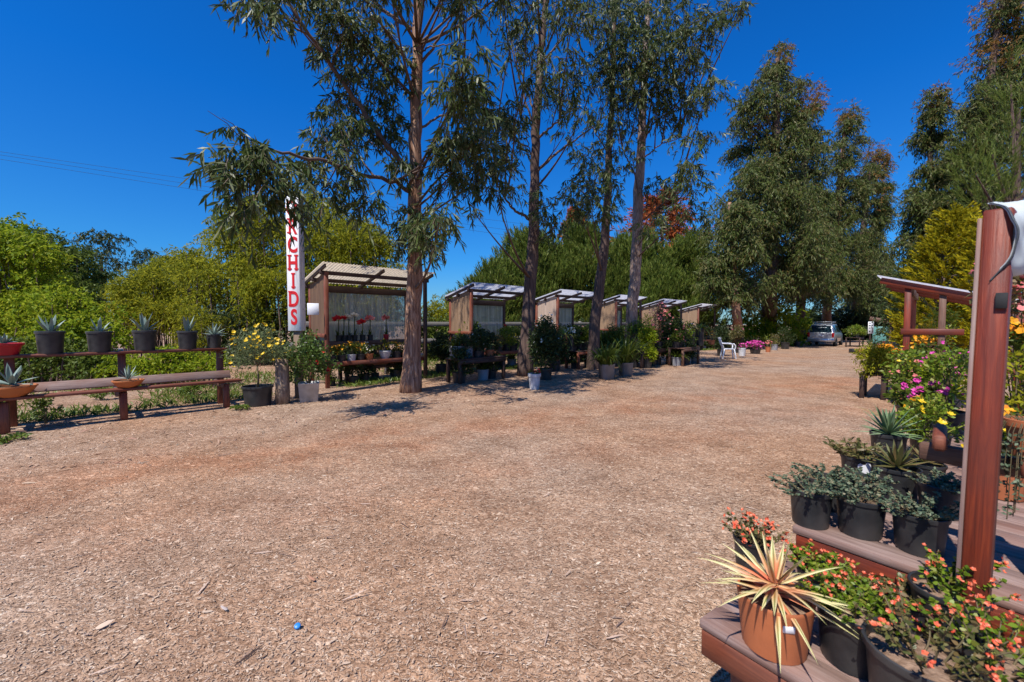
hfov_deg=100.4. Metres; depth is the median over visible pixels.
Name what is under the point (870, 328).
number board
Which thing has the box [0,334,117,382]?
shrub
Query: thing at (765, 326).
shrub
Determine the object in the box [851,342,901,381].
potted bush
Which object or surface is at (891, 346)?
potted plant
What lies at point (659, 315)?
potted plant
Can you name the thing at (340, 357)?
potted flowers
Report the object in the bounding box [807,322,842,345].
parked van
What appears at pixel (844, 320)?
shrub
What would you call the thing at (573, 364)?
potted plant
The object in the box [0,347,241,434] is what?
plank shelf
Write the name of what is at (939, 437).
timber rail
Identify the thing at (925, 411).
potted plant
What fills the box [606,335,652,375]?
potted plant
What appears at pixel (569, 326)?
potted plant
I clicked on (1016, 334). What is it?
potted plant
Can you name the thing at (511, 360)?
potted plant
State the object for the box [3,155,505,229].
power line
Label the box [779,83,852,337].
gum tree
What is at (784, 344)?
potted plant
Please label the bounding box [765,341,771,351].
potted plant
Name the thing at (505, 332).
potted plant
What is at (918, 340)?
potted plant
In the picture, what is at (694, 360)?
potted plant
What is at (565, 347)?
potted bush
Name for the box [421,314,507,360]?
shrubs
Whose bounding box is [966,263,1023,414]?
potted plant
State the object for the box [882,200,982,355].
golden cypress
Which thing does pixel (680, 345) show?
potted plant
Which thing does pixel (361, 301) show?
plant shed
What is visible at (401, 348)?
potted flowers
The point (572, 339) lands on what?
potted plant
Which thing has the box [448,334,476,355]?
potted plant
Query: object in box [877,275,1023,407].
plant shed
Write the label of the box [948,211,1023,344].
golden cypress
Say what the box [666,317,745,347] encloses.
shrubs
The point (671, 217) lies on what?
rusty conifer
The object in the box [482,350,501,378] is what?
potted plant
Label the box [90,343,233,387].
shrub
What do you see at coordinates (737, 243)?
gum tree
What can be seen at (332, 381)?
potted plant
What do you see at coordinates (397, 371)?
potted plant
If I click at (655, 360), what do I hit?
potted plant
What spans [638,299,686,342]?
plant shed
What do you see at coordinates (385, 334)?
potted lily
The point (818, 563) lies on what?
flowering plant
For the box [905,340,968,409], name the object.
potted plant
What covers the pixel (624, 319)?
shrubs
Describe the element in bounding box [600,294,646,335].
plant shed
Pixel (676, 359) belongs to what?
potted plant
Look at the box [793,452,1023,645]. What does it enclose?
display bench
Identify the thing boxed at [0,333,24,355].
potted agave
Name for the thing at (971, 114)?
gum tree
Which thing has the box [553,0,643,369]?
gum tree
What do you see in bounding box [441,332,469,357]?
potted plant
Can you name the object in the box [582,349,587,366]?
potted plant
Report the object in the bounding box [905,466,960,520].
potted plant
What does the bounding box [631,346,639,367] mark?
potted plant
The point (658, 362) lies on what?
potted plant
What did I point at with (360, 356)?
potted flowers
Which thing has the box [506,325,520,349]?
potted plant
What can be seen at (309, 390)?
potted rose
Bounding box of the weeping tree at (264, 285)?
[154,185,406,364]
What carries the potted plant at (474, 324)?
on the plant shed at (469, 310)
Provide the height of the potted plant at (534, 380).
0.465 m
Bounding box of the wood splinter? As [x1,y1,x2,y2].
[96,619,113,629]
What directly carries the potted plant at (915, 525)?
on the display bench at (885, 556)
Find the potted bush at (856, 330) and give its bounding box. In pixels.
[845,324,867,336]
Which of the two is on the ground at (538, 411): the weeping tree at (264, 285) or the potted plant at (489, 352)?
the weeping tree at (264, 285)
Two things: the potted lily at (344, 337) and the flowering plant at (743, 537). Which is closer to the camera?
the flowering plant at (743, 537)
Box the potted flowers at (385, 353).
[378,338,392,358]
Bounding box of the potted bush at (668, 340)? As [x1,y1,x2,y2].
[657,315,686,364]
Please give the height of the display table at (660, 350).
0.600 m
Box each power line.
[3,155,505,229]
[5,152,544,226]
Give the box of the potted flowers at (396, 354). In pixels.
[392,339,400,357]
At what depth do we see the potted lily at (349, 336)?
10.88 m
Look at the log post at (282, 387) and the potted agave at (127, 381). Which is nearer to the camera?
the potted agave at (127, 381)
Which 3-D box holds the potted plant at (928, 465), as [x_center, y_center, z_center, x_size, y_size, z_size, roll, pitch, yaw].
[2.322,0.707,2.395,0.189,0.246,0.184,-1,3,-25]
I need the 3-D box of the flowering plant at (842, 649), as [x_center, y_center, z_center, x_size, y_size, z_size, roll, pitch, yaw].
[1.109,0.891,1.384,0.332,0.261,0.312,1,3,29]
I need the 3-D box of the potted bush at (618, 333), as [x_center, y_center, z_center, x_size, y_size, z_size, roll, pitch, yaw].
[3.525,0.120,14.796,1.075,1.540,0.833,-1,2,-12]
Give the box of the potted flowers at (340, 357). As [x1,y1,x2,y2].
[332,343,345,360]
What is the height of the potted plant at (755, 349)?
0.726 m
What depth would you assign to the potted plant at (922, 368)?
3.86 m
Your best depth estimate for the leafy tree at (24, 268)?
13.44 m
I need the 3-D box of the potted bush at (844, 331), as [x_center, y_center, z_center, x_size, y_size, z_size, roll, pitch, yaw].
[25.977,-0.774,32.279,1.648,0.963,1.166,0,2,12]
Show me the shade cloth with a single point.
(1016, 258)
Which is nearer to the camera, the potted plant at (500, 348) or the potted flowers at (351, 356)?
the potted flowers at (351, 356)
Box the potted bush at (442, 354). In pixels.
[427,330,452,372]
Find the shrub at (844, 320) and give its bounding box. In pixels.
[786,300,899,339]
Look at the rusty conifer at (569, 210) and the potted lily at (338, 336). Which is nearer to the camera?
the potted lily at (338, 336)
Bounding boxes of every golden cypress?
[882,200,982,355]
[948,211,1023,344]
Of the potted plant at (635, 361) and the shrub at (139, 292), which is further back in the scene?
the shrub at (139, 292)
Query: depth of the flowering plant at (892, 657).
1.14 m
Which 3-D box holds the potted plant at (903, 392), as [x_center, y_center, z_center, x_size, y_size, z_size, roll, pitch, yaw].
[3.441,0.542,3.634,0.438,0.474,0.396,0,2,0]
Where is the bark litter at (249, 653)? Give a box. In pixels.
[19,387,867,681]
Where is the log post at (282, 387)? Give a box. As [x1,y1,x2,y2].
[275,358,289,404]
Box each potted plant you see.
[322,360,342,385]
[340,358,365,384]
[355,353,377,380]
[370,357,382,379]
[386,345,402,378]
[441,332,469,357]
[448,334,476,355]
[448,344,475,383]
[452,333,480,357]
[455,321,480,338]
[466,359,501,379]
[470,325,493,356]
[470,333,489,356]
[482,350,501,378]
[485,329,501,349]
[485,345,493,355]
[495,335,503,351]
[496,326,515,350]
[505,354,516,365]
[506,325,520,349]
[507,333,517,350]
[526,312,562,379]
[527,368,541,389]
[560,329,579,344]
[562,323,578,333]
[564,327,575,350]
[565,348,583,368]
[569,331,583,350]
[575,329,586,349]
[579,325,588,343]
[579,329,588,349]
[582,339,636,379]
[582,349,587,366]
[585,324,604,338]
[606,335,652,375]
[622,319,648,348]
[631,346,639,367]
[635,312,657,344]
[648,302,671,347]
[648,344,660,365]
[655,345,666,364]
[664,349,689,365]
[669,325,686,346]
[670,329,683,347]
[678,337,697,364]
[681,320,697,339]
[686,323,698,343]
[691,352,696,362]
[692,320,717,345]
[705,331,717,344]
[736,343,746,355]
[743,334,765,348]
[745,340,764,353]
[758,333,777,346]
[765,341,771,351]
[765,469,864,529]
[769,333,779,349]
[777,326,797,348]
[787,328,805,345]
[791,462,855,511]
[815,475,903,540]
[823,436,891,473]
[831,464,899,498]
[859,407,964,444]
[862,440,931,502]
[864,485,959,558]
[867,336,888,359]
[878,343,901,360]
[880,343,926,407]
[882,361,939,418]
[882,376,950,432]
[894,393,964,457]
[896,358,963,406]
[899,395,957,430]
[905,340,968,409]
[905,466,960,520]
[907,446,947,478]
[909,340,968,436]
[910,317,948,348]
[910,335,937,358]
[911,321,950,345]
[923,304,960,356]
[956,345,1023,415]
[960,428,1023,501]
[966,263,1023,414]
[1004,405,1023,455]
[1007,317,1023,409]
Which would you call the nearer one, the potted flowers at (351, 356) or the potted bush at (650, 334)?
the potted flowers at (351, 356)
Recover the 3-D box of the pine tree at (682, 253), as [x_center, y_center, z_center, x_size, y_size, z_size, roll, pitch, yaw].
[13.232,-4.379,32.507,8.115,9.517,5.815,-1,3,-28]
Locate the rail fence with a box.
[291,321,625,373]
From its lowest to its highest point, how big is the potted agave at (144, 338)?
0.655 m
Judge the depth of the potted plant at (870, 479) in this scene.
2.11 m
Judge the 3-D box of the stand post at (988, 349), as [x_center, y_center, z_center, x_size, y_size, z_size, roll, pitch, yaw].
[1.559,0.510,1.424,0.090,1.864,0.077,-2,4,-35]
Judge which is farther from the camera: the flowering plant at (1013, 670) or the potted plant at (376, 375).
the potted plant at (376, 375)
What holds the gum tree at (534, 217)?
on the ground at (538, 411)
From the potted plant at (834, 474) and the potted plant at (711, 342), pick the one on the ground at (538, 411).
the potted plant at (711, 342)
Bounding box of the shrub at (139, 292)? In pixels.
[99,254,198,357]
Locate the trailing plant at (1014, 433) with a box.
[997,413,1023,518]
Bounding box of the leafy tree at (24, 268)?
[0,212,82,360]
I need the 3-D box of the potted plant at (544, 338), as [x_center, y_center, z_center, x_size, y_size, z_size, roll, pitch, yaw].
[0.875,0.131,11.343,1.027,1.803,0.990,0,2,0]
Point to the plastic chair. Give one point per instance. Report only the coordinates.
(722, 343)
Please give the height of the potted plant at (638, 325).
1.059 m
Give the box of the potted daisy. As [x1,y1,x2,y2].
[219,322,293,406]
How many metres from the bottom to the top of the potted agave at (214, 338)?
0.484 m
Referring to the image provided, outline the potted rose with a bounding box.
[275,327,342,402]
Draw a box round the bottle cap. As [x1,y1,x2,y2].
[294,622,300,629]
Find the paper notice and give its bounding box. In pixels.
[307,303,318,314]
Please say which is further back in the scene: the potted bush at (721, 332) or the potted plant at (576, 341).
the potted bush at (721, 332)
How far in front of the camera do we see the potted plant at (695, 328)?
15.85 m
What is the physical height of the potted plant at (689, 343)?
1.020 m
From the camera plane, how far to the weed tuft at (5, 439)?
5.42 m
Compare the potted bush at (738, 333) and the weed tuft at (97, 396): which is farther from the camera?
the potted bush at (738, 333)
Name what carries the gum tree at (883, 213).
on the ground at (538, 411)
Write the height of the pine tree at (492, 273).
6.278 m
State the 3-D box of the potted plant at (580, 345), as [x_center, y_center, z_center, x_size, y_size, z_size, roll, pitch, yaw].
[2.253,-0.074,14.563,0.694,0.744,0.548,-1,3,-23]
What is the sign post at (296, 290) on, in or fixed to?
on the ground at (538, 411)
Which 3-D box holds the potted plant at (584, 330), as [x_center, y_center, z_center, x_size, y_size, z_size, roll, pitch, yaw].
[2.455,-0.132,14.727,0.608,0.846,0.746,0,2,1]
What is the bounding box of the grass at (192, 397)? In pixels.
[3,346,749,422]
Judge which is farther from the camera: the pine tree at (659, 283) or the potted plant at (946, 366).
the pine tree at (659, 283)
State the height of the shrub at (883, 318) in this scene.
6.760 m
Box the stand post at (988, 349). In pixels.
[954,207,1016,621]
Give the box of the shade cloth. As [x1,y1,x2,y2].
[988,200,1023,281]
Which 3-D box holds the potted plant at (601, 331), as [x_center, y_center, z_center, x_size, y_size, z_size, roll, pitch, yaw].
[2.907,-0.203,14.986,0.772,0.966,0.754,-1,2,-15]
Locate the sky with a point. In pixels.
(126, 85)
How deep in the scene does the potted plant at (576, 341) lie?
13.98 m
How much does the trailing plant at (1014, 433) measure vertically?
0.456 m
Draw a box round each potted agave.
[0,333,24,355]
[0,363,38,397]
[34,315,65,353]
[85,317,112,351]
[111,366,144,387]
[130,312,156,350]
[176,316,197,348]
[203,322,225,347]
[859,405,925,460]
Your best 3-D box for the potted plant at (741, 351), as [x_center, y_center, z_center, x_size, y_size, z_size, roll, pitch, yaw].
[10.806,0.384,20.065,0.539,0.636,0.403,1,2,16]
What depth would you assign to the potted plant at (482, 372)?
11.25 m
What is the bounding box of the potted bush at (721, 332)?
[712,324,731,355]
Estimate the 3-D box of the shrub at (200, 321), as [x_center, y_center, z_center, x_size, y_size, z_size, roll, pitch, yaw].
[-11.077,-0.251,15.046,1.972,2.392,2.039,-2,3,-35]
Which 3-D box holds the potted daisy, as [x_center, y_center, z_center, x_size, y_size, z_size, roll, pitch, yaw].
[-4.616,0.416,7.846,1.201,1.522,1.291,-1,3,-26]
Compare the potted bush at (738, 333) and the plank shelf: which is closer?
the plank shelf
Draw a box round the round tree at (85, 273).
[18,221,119,339]
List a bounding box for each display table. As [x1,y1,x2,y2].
[338,362,402,382]
[445,355,505,383]
[565,350,586,369]
[640,348,667,368]
[668,346,699,365]
[845,337,863,346]
[859,371,888,399]
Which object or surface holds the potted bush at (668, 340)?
on the ground at (538, 411)
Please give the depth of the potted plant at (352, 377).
10.47 m
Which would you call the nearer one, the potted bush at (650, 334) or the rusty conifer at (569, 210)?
the potted bush at (650, 334)
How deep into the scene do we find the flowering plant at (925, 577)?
1.47 m
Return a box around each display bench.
[700,560,868,681]
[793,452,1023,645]
[951,437,963,446]
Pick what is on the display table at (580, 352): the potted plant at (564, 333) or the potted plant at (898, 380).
the potted plant at (564, 333)
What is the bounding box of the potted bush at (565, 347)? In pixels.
[546,328,570,370]
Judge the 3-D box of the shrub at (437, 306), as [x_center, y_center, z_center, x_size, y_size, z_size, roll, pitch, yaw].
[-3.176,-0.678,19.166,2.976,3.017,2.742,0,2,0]
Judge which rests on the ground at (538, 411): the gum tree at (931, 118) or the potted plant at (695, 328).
the gum tree at (931, 118)
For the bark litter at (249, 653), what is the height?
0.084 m
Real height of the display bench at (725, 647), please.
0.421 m
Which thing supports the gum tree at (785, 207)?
on the ground at (538, 411)
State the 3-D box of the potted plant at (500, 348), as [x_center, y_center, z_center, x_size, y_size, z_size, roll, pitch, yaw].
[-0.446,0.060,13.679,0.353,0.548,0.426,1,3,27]
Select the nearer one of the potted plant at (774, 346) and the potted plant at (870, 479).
the potted plant at (870, 479)
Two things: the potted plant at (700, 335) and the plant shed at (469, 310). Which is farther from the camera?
the potted plant at (700, 335)
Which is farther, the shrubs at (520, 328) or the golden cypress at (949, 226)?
the shrubs at (520, 328)
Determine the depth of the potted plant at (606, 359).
11.39 m
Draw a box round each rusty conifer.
[557,206,591,246]
[610,186,714,253]
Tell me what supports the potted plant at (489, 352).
on the display table at (483, 359)
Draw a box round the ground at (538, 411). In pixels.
[0,325,1011,681]
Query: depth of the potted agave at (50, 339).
6.37 m
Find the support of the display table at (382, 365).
on the ground at (538, 411)
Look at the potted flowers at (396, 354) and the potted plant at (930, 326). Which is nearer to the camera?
the potted plant at (930, 326)
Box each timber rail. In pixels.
[932,423,947,451]
[1020,457,1023,477]
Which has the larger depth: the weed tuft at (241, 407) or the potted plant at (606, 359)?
the potted plant at (606, 359)
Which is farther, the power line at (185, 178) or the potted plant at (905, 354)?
the power line at (185, 178)
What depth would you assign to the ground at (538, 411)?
3.37 m
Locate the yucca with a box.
[696,528,867,672]
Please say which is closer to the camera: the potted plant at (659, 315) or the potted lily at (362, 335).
the potted lily at (362, 335)
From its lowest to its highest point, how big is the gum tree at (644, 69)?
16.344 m
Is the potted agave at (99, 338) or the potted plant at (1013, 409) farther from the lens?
the potted agave at (99, 338)
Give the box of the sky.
[0,0,1023,324]
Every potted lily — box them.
[332,315,342,340]
[339,315,347,340]
[345,314,352,340]
[350,312,358,340]
[356,318,366,340]
[365,315,374,339]
[381,314,389,339]
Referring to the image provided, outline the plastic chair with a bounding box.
[718,337,736,358]
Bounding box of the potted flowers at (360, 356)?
[353,341,368,359]
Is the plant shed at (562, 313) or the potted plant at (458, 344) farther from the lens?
the plant shed at (562, 313)
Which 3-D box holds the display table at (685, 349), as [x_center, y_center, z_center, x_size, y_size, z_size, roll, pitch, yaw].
[6.270,0.540,15.540,1.482,0.640,0.589,-2,3,-45]
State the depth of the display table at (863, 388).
8.55 m
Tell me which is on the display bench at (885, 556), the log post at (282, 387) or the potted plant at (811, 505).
the potted plant at (811, 505)
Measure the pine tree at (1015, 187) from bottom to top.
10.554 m
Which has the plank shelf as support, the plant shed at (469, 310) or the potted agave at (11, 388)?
the potted agave at (11, 388)
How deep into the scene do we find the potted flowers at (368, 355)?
10.61 m
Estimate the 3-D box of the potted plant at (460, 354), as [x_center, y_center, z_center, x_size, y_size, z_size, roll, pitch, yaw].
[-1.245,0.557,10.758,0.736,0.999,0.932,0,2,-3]
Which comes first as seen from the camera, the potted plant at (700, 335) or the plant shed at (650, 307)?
the potted plant at (700, 335)
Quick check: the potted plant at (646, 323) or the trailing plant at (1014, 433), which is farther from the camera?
the potted plant at (646, 323)
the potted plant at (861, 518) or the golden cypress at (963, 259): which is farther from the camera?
the golden cypress at (963, 259)
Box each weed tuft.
[0,431,32,444]
[26,397,64,423]
[83,387,117,399]
[175,380,207,394]
[228,404,250,410]
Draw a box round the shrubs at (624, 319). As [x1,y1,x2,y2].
[579,317,665,345]
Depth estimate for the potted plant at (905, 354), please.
4.61 m
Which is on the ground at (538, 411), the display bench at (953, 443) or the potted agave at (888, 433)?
the display bench at (953, 443)
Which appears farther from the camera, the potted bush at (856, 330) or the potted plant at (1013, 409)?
the potted bush at (856, 330)
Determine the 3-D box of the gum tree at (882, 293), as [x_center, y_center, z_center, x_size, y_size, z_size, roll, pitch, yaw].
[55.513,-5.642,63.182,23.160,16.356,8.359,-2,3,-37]
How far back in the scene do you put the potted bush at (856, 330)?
31.56 m
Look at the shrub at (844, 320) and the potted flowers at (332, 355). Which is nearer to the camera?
the potted flowers at (332, 355)
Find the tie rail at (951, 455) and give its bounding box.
[919,441,1023,478]
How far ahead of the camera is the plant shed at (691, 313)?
25.06 m
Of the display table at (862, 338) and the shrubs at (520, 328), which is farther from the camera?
the display table at (862, 338)
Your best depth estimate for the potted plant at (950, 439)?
3.00 m
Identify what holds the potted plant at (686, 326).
on the display table at (685, 349)
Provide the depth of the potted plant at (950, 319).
7.14 m
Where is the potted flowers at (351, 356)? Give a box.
[346,341,358,360]
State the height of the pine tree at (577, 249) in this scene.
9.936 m
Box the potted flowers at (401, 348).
[398,342,403,356]
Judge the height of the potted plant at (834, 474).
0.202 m
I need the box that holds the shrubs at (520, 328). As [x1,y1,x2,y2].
[497,317,600,349]
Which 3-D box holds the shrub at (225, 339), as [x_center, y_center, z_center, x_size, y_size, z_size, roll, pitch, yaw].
[-9.842,-0.119,15.624,5.440,2.940,2.708,0,2,0]
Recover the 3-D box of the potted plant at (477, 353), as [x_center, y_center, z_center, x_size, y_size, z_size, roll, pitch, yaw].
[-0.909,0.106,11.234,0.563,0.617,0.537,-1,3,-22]
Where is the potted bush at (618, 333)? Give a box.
[600,322,624,366]
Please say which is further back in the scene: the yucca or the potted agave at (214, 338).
the potted agave at (214, 338)
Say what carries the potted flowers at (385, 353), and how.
on the plant shed at (361, 301)
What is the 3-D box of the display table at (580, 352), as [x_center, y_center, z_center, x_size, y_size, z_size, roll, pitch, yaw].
[2.478,0.601,14.536,1.526,0.600,0.589,-2,3,-45]
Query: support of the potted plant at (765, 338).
on the ground at (538, 411)
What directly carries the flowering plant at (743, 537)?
on the display bench at (725, 647)
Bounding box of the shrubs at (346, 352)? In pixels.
[284,329,380,364]
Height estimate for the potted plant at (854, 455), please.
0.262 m
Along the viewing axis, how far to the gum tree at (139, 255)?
64.86 m
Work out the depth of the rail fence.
13.75 m
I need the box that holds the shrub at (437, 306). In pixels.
[421,293,450,352]
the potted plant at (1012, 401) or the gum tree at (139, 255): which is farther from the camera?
the gum tree at (139, 255)
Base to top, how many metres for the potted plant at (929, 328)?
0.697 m
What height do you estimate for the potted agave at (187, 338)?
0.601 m
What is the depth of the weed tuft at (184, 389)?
8.81 m
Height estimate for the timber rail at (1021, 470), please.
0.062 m
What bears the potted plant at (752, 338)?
on the ground at (538, 411)
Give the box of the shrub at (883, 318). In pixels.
[861,247,1023,358]
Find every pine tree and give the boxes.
[441,255,522,327]
[485,221,585,320]
[536,216,623,321]
[603,224,678,299]
[618,257,708,323]
[658,224,730,327]
[934,44,1023,367]
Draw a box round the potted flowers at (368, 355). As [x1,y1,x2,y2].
[363,342,375,359]
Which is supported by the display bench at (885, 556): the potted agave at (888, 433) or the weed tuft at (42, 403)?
the potted agave at (888, 433)
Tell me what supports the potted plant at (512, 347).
on the plant shed at (469, 310)
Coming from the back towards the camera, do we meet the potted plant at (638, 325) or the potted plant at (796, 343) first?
the potted plant at (796, 343)
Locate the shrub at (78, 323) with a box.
[0,281,139,378]
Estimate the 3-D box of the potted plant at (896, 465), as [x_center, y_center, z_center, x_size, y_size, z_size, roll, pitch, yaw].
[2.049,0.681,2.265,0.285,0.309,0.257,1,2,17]
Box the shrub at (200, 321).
[164,301,229,356]
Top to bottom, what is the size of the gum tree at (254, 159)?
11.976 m
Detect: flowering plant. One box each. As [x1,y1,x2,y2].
[721,507,788,572]
[779,539,859,590]
[794,560,933,680]
[852,575,1021,681]
[853,570,946,623]
[907,543,1022,625]
[915,581,1023,681]
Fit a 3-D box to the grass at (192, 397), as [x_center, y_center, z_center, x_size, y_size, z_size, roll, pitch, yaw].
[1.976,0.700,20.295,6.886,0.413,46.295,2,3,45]
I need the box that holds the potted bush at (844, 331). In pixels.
[842,325,865,336]
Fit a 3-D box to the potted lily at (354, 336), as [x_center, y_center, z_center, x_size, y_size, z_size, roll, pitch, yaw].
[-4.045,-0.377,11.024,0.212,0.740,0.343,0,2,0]
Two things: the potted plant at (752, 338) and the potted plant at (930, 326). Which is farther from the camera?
the potted plant at (752, 338)
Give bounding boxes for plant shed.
[305,261,433,388]
[445,282,523,373]
[534,289,593,360]
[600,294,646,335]
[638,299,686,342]
[678,303,719,348]
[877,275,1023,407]
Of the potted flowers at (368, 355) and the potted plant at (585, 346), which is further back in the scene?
the potted plant at (585, 346)
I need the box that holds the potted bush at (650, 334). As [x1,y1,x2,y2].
[637,325,658,367]
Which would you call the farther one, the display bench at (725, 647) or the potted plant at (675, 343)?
the potted plant at (675, 343)
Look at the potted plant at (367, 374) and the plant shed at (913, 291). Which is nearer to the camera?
the plant shed at (913, 291)
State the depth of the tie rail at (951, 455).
1.72 m
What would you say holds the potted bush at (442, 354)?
on the ground at (538, 411)
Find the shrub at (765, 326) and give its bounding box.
[725,302,813,346]
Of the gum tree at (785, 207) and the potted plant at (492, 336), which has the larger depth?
the gum tree at (785, 207)
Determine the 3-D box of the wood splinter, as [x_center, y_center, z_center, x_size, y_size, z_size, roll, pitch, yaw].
[-2.007,1.397,2.106,0.025,0.011,0.070,2,3,34]
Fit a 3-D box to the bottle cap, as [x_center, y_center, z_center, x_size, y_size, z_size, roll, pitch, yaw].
[-1.052,1.398,2.092,0.030,0.012,0.030,11,31,0]
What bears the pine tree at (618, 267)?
on the ground at (538, 411)
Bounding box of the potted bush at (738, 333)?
[727,325,744,352]
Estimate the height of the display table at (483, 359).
0.620 m
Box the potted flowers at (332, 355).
[323,345,340,361]
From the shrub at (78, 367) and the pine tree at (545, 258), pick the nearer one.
the shrub at (78, 367)
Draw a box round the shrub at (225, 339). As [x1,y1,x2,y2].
[178,297,293,365]
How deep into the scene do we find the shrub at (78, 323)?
11.79 m
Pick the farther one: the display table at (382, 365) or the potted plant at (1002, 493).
the display table at (382, 365)
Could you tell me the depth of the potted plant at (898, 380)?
3.95 m
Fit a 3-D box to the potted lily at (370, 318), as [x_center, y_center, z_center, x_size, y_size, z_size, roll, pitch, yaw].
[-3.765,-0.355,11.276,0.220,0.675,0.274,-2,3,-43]
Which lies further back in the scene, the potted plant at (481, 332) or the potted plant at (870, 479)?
the potted plant at (481, 332)
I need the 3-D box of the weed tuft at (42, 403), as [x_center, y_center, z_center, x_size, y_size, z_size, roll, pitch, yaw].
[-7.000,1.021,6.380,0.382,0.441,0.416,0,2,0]
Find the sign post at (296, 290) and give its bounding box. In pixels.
[285,196,305,397]
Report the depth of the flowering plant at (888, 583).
1.55 m
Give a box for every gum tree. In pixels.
[66,227,136,313]
[121,247,176,328]
[170,0,574,392]
[463,0,609,376]
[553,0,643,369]
[588,0,758,342]
[689,38,857,337]
[689,199,772,347]
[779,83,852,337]
[809,97,888,322]
[837,252,902,310]
[842,138,900,322]
[872,79,964,316]
[911,0,1023,258]
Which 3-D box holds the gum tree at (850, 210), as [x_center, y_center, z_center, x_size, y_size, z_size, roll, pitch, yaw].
[32.690,-10.385,41.618,7.134,22.003,21.272,2,3,45]
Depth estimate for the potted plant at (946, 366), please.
3.54 m
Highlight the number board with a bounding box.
[868,322,873,343]
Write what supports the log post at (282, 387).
on the ground at (538, 411)
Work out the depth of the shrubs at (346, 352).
14.93 m
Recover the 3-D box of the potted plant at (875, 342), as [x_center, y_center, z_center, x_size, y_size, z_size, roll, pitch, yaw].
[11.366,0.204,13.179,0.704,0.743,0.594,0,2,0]
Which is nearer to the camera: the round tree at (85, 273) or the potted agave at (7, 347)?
the potted agave at (7, 347)
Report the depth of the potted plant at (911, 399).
3.39 m

